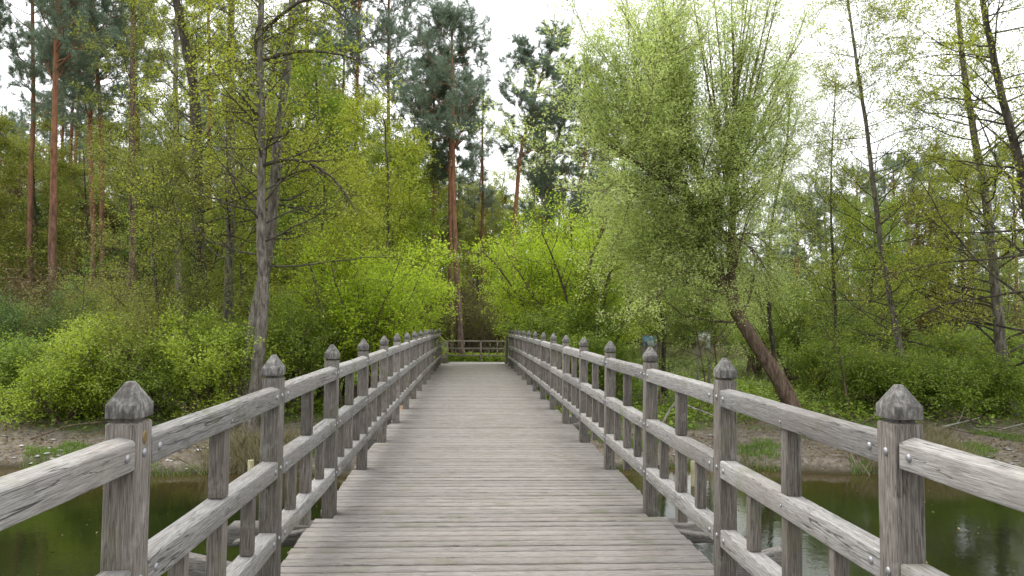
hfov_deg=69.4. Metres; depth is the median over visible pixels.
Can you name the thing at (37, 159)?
pine tree
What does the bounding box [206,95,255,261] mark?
pine tree
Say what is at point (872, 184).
alder tree
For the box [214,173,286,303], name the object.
forest tree
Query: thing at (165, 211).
forest tree
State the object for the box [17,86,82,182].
pine tree
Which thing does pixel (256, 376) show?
alder tree
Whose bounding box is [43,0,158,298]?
pine tree
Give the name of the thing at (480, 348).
timber fence
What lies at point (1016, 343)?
shrub
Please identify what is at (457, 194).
pine tree
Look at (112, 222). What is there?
forest tree
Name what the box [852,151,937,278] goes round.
pine tree
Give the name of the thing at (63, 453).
white stones
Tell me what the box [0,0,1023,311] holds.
sky
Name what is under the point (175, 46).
slender tree
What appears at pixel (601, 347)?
shrub
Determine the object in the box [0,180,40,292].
forest tree
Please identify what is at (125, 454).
bridge railing
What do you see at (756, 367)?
shrub
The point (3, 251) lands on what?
forest tree
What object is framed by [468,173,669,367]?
shrub
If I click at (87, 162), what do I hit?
pine tree
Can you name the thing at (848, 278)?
pine tree
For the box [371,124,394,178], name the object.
pine tree
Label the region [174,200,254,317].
forest tree
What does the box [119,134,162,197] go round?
pine tree
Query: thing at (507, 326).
shrub
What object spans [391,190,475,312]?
forest tree
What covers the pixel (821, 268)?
pine tree
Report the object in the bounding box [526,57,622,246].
pine tree
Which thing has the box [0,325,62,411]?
shrub
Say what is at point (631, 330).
undergrowth bush
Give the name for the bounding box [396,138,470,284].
forest tree
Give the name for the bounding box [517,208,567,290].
forest tree
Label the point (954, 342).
shrub
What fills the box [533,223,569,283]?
forest tree
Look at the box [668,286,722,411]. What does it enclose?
sapling
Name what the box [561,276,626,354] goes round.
sapling
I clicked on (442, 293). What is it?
shrub
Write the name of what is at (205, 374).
shrub
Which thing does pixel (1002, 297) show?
forest tree
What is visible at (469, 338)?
shrub
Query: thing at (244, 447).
dry sedge
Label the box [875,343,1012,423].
shrub
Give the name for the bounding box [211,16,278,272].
pine tree
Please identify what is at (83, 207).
forest tree
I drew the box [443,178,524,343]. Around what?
forest tree
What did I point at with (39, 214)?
forest tree
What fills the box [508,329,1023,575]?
bridge railing
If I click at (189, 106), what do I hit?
pine tree
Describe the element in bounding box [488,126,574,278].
forest tree
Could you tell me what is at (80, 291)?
sapling
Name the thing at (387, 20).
pine tree
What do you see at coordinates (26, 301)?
undergrowth bush
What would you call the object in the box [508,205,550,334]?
sapling
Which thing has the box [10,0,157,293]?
pine tree
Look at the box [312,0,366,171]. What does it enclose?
pine tree
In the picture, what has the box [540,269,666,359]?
shrub
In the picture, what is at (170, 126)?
pine tree
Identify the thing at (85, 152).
pine tree
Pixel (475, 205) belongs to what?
pine tree
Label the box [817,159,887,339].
pine tree
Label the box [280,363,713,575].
bridge deck
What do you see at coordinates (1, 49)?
pine tree
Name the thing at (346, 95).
pine tree
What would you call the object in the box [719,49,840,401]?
willow tree
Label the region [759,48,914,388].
alder tree
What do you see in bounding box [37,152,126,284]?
forest tree
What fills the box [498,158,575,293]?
forest tree
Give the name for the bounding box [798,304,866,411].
sapling
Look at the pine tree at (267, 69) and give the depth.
57.40 m
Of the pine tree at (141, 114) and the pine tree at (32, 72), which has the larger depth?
the pine tree at (141, 114)
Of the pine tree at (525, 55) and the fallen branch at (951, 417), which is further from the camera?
the pine tree at (525, 55)
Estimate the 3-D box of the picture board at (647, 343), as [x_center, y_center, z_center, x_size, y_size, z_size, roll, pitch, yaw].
[4.435,2.660,23.828,0.474,2.280,0.110,1,-3,-3]
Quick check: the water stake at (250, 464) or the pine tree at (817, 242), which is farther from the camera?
the pine tree at (817, 242)
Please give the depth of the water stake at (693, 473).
14.22 m
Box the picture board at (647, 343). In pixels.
[642,335,656,398]
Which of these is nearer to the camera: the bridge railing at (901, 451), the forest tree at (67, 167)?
the bridge railing at (901, 451)
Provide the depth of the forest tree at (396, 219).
46.94 m
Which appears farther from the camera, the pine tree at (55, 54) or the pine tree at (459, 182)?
the pine tree at (459, 182)
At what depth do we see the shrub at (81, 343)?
18.85 m
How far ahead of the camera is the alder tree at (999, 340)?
21.41 m
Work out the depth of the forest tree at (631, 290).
69.16 m
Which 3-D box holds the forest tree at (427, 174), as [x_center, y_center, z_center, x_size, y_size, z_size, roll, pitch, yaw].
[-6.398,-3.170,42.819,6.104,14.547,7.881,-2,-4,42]
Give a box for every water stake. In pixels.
[248,460,253,470]
[691,461,694,486]
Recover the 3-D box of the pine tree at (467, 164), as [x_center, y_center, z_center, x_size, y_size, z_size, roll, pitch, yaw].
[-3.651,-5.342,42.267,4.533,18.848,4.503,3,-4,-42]
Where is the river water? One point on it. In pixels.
(28, 546)
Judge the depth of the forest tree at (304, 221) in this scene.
50.92 m
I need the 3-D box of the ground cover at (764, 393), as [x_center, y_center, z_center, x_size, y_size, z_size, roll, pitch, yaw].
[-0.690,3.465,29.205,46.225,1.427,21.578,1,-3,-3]
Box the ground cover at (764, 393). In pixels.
[0,356,1023,429]
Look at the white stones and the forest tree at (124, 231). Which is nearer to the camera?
the white stones
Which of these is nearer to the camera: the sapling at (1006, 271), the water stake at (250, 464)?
the water stake at (250, 464)
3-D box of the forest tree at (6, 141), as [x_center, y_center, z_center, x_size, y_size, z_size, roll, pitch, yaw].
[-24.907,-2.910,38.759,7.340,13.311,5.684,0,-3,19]
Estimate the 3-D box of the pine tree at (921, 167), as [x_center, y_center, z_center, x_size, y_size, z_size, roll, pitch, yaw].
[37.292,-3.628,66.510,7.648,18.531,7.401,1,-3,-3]
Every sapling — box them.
[49,250,106,337]
[135,225,186,333]
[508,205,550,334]
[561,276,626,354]
[633,296,698,411]
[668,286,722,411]
[687,282,741,378]
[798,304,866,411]
[984,241,1023,339]
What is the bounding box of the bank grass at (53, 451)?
[1,416,1023,475]
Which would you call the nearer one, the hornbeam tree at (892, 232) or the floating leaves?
the floating leaves
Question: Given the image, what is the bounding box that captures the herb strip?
[236,351,504,360]
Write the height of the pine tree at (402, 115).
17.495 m
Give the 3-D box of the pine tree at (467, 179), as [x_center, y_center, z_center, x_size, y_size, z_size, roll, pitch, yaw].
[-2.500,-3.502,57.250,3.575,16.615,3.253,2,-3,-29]
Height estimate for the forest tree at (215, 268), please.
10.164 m
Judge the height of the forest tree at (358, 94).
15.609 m
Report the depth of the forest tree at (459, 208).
56.88 m
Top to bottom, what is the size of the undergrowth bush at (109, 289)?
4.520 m
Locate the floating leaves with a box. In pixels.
[37,472,980,574]
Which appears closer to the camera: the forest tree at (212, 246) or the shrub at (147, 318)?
the shrub at (147, 318)
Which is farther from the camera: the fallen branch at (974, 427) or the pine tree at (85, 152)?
the pine tree at (85, 152)
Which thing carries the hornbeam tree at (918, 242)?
on the ground at (828, 463)
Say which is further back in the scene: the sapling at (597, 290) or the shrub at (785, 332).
the shrub at (785, 332)
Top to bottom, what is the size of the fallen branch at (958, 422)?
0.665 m
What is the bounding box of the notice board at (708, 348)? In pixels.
[697,331,710,383]
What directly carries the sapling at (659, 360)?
on the ground at (828, 463)
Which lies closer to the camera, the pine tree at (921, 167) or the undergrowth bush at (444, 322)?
the undergrowth bush at (444, 322)
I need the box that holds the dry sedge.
[174,420,1023,474]
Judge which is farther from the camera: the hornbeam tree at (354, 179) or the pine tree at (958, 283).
the pine tree at (958, 283)
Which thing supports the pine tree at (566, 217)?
on the ground at (828, 463)
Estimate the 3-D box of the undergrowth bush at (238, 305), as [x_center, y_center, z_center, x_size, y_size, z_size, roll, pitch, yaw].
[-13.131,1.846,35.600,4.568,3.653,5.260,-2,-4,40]
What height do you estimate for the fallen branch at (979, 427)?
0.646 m
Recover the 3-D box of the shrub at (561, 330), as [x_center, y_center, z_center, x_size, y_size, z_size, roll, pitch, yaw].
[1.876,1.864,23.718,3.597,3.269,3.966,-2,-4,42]
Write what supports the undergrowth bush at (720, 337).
on the ground at (828, 463)
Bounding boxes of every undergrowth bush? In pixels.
[0,238,126,342]
[0,275,76,367]
[0,277,46,311]
[1,272,44,302]
[25,268,188,328]
[65,252,193,336]
[108,279,191,373]
[191,291,278,344]
[209,270,310,351]
[211,297,246,333]
[245,271,301,353]
[405,280,468,336]
[438,285,487,351]
[466,293,519,352]
[486,315,504,352]
[621,317,651,345]
[644,310,689,345]
[707,314,735,348]
[711,310,764,347]
[765,287,894,360]
[846,290,945,359]
[872,285,1006,359]
[945,295,1023,340]
[956,304,1007,332]
[986,305,1023,341]
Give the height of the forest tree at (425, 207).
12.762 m
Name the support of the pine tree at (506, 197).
on the ground at (828, 463)
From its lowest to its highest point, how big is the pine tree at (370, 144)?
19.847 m
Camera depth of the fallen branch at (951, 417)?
19.80 m
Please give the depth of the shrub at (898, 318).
34.76 m
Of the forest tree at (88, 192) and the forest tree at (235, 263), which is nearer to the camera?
the forest tree at (235, 263)
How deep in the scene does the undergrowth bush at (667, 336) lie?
60.09 m
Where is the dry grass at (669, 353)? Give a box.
[621,344,909,361]
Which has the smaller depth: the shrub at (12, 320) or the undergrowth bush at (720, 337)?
the shrub at (12, 320)
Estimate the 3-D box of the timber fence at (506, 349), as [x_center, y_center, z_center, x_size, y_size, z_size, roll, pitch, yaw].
[-0.247,2.836,31.188,0.104,1.723,6.811,1,-3,-1]
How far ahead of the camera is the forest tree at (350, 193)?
48.23 m
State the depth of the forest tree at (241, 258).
37.35 m
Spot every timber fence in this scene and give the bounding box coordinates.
[441,337,446,363]
[446,340,504,361]
[505,336,507,363]
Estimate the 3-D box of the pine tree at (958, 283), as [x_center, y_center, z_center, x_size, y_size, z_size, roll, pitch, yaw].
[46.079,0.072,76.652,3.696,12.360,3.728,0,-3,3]
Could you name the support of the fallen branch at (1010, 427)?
on the ground at (828, 463)
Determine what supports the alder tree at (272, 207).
on the ground at (828, 463)
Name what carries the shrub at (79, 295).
on the ground at (828, 463)
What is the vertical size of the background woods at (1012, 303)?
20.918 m
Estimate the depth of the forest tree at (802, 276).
70.19 m
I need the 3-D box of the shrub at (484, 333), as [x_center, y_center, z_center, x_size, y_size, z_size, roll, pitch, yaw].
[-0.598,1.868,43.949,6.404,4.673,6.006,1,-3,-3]
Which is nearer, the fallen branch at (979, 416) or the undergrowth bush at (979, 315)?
the fallen branch at (979, 416)
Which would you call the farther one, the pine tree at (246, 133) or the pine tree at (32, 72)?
the pine tree at (246, 133)
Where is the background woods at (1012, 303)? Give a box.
[9,172,1023,344]
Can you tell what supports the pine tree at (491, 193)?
on the ground at (828, 463)
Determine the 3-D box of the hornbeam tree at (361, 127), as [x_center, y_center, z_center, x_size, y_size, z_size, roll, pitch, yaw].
[-5.037,-1.938,25.799,5.461,10.864,4.890,1,-3,-3]
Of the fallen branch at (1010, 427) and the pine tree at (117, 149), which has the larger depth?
the pine tree at (117, 149)
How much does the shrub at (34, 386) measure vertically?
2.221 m
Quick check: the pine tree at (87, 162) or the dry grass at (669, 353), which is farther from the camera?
the pine tree at (87, 162)
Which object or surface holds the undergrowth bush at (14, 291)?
on the ground at (828, 463)
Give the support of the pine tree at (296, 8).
on the ground at (828, 463)
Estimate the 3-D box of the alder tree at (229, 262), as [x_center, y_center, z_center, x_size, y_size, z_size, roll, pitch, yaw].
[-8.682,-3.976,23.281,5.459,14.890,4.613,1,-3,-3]
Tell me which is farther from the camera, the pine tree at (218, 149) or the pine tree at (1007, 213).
the pine tree at (1007, 213)
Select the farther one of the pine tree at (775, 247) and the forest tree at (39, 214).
the pine tree at (775, 247)
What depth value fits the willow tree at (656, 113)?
19.79 m
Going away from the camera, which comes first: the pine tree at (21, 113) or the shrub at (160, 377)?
the shrub at (160, 377)
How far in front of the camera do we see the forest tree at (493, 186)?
65.52 m
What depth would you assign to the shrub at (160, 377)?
18.43 m
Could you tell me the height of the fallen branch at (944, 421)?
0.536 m
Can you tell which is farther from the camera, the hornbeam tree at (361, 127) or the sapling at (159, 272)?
the hornbeam tree at (361, 127)
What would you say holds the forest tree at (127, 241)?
on the ground at (828, 463)
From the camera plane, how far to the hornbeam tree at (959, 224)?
30.95 m
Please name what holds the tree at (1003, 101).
on the ground at (828, 463)
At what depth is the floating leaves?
12.39 m
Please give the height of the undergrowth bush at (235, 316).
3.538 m
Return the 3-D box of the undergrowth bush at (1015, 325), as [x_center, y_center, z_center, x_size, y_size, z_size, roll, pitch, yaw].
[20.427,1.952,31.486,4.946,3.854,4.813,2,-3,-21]
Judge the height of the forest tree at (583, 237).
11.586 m
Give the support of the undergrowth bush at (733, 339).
on the ground at (828, 463)
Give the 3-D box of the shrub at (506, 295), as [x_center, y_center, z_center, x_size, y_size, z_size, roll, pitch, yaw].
[1.042,0.219,27.673,6.332,6.470,7.272,1,-3,-3]
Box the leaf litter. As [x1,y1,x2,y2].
[0,395,1023,467]
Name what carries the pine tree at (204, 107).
on the ground at (828, 463)
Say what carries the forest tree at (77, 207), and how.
on the ground at (828, 463)
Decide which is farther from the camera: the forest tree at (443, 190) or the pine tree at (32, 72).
the forest tree at (443, 190)
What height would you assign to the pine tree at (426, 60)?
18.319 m
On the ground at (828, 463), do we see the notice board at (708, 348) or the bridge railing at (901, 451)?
the notice board at (708, 348)
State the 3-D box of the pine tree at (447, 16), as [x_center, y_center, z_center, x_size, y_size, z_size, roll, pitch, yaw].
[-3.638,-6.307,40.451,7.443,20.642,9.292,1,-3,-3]
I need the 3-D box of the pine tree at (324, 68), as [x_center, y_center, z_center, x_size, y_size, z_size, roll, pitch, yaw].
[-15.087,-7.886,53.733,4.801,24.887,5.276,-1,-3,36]
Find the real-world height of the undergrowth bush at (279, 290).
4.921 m
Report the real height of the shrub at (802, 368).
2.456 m
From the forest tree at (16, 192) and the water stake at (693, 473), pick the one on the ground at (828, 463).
the forest tree at (16, 192)
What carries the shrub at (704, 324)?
on the ground at (828, 463)
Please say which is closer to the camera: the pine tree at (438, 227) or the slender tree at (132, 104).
the slender tree at (132, 104)
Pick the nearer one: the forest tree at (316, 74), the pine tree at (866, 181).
the forest tree at (316, 74)
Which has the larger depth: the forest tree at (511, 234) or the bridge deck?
the forest tree at (511, 234)
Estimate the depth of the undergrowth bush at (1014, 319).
31.08 m
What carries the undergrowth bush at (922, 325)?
on the ground at (828, 463)
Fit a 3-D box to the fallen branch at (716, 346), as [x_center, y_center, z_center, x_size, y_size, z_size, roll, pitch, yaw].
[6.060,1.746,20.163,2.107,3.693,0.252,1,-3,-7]
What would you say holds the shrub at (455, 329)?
on the ground at (828, 463)
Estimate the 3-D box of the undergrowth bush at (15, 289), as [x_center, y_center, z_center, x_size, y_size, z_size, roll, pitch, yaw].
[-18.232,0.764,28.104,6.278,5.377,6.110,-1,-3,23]
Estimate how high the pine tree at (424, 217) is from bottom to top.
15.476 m
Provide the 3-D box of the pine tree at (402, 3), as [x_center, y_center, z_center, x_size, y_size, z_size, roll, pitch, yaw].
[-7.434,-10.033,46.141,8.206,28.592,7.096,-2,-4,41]
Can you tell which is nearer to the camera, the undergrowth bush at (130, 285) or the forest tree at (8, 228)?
the undergrowth bush at (130, 285)
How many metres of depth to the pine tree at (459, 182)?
57.90 m
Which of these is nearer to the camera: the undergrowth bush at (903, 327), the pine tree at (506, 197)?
the undergrowth bush at (903, 327)
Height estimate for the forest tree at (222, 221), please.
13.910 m
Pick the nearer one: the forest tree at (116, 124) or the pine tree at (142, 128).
the forest tree at (116, 124)
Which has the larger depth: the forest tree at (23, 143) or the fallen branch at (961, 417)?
the forest tree at (23, 143)
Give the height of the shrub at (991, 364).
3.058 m
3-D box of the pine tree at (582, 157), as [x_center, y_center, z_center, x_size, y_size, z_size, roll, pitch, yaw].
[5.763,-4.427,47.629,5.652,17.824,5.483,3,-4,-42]
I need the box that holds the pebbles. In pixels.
[0,434,1022,475]
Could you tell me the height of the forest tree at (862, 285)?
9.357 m
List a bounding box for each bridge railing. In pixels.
[0,329,440,575]
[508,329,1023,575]
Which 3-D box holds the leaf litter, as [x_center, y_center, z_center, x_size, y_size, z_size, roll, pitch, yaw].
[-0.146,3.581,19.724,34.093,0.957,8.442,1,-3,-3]
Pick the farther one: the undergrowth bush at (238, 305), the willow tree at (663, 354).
the undergrowth bush at (238, 305)
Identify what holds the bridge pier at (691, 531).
in the river water
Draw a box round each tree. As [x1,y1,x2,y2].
[0,0,74,295]
[0,24,12,91]
[0,102,34,236]
[0,104,90,298]
[0,111,39,290]
[0,128,62,289]
[0,160,47,286]
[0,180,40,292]
[2,165,89,289]
[4,96,67,211]
[4,113,38,150]
[6,139,85,298]
[9,131,47,215]
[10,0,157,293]
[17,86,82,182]
[21,0,121,301]
[22,129,127,298]
[25,20,103,158]
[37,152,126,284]
[39,159,87,297]
[41,183,111,285]
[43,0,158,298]
[45,1,124,261]
[58,123,108,194]
[59,2,127,280]
[59,113,271,415]
[64,115,109,195]
[65,0,190,326]
[70,192,148,290]
[72,86,185,288]
[73,139,110,239]
[82,135,213,316]
[89,0,185,293]
[94,118,128,199]
[96,175,171,293]
[104,0,292,403]
[106,0,236,325]
[111,95,163,175]
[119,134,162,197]
[124,107,157,170]
[128,0,418,433]
[143,165,215,287]
[143,203,221,307]
[145,99,187,163]
[147,98,204,214]
[151,158,203,289]
[156,0,328,396]
[157,190,239,314]
[159,0,251,304]
[161,26,226,280]
[170,224,239,308]
[171,88,225,217]
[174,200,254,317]
[182,0,354,425]
[192,63,294,313]
[202,71,245,255]
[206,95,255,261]
[207,175,246,297]
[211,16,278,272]
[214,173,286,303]
[218,187,327,302]
[225,78,274,230]
[234,49,364,296]
[240,26,277,130]
[240,135,314,285]
[242,30,388,297]
[243,20,305,284]
[251,116,407,403]
[275,0,365,286]
[278,140,331,293]
[285,13,338,140]
[288,82,410,289]
[289,83,443,381]
[307,0,413,296]
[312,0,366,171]
[313,153,381,267]
[317,129,451,302]
[322,77,358,166]
[329,0,462,187]
[348,104,383,273]
[354,109,478,298]
[359,172,427,306]
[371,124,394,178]
[383,0,507,360]
[385,80,431,275]
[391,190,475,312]
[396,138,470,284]
[400,48,460,323]
[406,34,491,353]
[413,164,447,256]
[414,169,471,300]
[431,182,447,304]
[439,169,473,347]
[441,168,464,346]
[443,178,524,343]
[444,166,494,345]
[453,0,845,408]
[457,138,497,282]
[457,194,476,303]
[460,180,491,305]
[463,88,501,353]
[465,145,527,345]
[469,184,501,344]
[475,204,538,297]
[484,11,587,325]
[486,212,523,295]
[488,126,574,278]
[488,184,521,247]
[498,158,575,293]
[503,98,590,284]
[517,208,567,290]
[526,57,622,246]
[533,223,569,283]
[548,207,624,298]
[554,177,593,247]
[558,206,576,239]
[560,87,630,283]
[566,183,630,303]
[591,213,655,342]
[595,163,667,395]
[616,261,644,345]
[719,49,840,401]
[757,180,834,307]
[758,0,1008,389]
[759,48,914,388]
[759,214,792,304]
[790,237,820,309]
[797,174,857,320]
[807,237,829,312]
[815,185,931,352]
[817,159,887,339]
[828,273,857,326]
[836,239,865,306]
[842,254,880,310]
[851,0,1023,365]
[852,0,1023,415]
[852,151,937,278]
[852,180,981,353]
[881,134,1023,355]
[897,149,954,284]
[921,240,970,315]
[925,152,1008,313]
[949,247,974,305]
[954,252,986,314]
[971,268,1023,321]
[989,140,1023,326]
[1003,245,1023,315]
[1006,270,1023,313]
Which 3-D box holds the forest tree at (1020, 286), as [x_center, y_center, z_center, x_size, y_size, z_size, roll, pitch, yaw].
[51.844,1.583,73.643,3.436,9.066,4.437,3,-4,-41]
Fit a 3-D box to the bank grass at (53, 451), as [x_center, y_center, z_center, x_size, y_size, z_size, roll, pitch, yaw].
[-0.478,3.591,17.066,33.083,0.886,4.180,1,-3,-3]
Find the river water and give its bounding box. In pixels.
[0,467,1023,575]
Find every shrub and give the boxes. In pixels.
[0,263,136,353]
[0,277,112,392]
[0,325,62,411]
[0,349,128,426]
[24,299,185,419]
[70,278,220,411]
[94,300,269,416]
[142,288,306,420]
[181,279,384,412]
[247,262,416,404]
[270,210,463,407]
[296,234,461,347]
[401,324,448,355]
[424,267,501,352]
[425,288,494,352]
[454,210,622,342]
[455,280,527,352]
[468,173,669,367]
[490,308,525,351]
[508,295,626,366]
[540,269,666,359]
[556,327,644,401]
[613,279,714,358]
[635,272,758,351]
[693,259,811,375]
[720,265,875,386]
[778,325,877,396]
[805,335,938,408]
[824,289,984,358]
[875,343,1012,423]
[891,314,1019,402]
[937,339,1023,419]
[960,312,1023,401]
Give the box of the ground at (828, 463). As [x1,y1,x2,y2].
[0,341,1023,476]
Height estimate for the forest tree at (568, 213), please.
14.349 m
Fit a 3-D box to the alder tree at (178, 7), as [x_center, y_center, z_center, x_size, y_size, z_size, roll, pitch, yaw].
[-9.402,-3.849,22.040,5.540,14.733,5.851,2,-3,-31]
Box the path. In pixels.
[447,362,504,363]
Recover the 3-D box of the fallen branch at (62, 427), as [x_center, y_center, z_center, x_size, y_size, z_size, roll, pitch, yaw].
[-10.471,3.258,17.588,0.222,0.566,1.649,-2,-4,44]
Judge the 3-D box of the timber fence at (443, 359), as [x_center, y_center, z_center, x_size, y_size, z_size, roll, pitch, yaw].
[-3.068,2.948,32.877,0.101,1.838,10.501,1,-3,-4]
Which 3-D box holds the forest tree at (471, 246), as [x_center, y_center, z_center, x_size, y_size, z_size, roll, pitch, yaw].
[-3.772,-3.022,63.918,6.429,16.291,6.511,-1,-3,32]
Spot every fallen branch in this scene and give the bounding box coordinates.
[30,413,106,439]
[662,403,713,422]
[697,286,770,419]
[860,401,876,423]
[919,411,965,423]
[924,416,974,434]
[926,402,978,424]
[940,403,979,428]
[940,412,1015,429]
[941,409,981,424]
[949,402,999,421]
[965,408,992,434]
[997,423,1023,430]
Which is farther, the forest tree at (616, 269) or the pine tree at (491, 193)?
the forest tree at (616, 269)
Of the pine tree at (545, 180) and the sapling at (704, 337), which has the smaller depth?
the sapling at (704, 337)
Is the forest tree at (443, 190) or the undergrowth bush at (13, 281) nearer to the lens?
the undergrowth bush at (13, 281)
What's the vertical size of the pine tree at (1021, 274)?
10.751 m
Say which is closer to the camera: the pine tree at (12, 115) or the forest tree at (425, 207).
the forest tree at (425, 207)
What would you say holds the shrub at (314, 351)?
on the ground at (828, 463)
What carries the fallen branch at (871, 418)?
on the ground at (828, 463)
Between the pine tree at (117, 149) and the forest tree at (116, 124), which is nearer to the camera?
the forest tree at (116, 124)
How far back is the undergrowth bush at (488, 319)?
49.92 m
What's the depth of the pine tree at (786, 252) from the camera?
60.61 m
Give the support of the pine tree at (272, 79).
on the ground at (828, 463)
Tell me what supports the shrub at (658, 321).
on the ground at (828, 463)
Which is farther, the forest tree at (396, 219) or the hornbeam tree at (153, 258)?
the forest tree at (396, 219)
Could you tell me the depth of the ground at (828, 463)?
17.66 m
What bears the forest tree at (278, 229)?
on the ground at (828, 463)
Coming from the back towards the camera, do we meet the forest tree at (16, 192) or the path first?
the forest tree at (16, 192)
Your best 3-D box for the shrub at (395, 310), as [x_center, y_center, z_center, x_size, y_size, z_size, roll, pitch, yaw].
[-3.931,0.755,20.809,5.448,5.473,4.858,1,-3,-3]
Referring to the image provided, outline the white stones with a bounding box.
[12,445,235,468]
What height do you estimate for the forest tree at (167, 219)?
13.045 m
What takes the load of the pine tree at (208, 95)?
on the ground at (828, 463)
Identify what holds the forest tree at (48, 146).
on the ground at (828, 463)
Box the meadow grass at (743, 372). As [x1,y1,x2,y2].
[618,346,1020,382]
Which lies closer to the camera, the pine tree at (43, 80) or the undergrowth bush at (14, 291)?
the undergrowth bush at (14, 291)
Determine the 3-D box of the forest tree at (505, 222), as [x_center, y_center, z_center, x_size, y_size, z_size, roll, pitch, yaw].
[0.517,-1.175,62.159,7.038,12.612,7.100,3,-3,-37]
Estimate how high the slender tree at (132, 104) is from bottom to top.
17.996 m
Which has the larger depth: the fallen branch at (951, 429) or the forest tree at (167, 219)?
the forest tree at (167, 219)
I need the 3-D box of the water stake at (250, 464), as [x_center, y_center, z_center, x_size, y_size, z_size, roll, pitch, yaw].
[-4.809,3.884,13.581,0.110,1.442,0.109,1,-3,-3]
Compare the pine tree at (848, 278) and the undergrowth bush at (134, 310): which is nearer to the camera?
the undergrowth bush at (134, 310)
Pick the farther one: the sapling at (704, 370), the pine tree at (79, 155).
the pine tree at (79, 155)
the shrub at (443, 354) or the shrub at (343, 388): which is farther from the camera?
the shrub at (443, 354)
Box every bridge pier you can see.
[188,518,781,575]
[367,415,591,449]
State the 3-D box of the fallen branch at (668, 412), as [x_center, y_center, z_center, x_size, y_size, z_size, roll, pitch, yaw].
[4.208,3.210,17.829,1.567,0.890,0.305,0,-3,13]
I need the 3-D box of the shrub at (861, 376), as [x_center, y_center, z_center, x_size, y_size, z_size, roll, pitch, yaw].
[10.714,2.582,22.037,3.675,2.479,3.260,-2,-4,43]
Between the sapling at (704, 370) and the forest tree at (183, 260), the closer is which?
the sapling at (704, 370)
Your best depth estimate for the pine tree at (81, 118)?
49.12 m
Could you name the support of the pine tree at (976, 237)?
on the ground at (828, 463)
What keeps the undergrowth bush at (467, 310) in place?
on the ground at (828, 463)
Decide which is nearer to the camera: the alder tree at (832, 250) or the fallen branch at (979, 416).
the fallen branch at (979, 416)
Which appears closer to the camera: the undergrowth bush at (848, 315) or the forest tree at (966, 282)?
the undergrowth bush at (848, 315)
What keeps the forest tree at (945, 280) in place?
on the ground at (828, 463)
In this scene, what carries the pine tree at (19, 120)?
on the ground at (828, 463)
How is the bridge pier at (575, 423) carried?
in the river water
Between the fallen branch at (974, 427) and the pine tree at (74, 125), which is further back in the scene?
the pine tree at (74, 125)
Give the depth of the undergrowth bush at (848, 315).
27.83 m
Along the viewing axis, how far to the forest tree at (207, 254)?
42.47 m
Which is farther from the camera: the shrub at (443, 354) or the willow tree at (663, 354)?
the shrub at (443, 354)
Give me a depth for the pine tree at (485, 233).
68.98 m
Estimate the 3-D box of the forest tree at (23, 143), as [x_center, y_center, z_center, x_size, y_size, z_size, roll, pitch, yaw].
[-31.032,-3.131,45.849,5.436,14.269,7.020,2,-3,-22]
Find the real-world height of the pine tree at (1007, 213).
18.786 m
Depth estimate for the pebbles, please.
17.08 m
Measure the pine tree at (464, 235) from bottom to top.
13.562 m
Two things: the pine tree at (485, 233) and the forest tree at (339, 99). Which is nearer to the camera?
the forest tree at (339, 99)
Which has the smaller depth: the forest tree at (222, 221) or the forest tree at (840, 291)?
the forest tree at (222, 221)
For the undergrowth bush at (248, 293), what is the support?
on the ground at (828, 463)
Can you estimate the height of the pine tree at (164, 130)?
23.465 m
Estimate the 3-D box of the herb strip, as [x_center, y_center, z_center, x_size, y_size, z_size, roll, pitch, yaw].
[-7.130,3.721,40.432,18.670,0.686,3.495,1,-3,-3]
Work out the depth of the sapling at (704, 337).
21.91 m
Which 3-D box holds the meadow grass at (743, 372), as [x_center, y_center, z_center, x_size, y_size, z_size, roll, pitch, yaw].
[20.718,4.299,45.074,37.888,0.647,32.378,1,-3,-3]
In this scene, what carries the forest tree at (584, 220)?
on the ground at (828, 463)
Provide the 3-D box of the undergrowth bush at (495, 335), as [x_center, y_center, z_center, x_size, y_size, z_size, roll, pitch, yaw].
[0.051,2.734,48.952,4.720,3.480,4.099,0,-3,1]

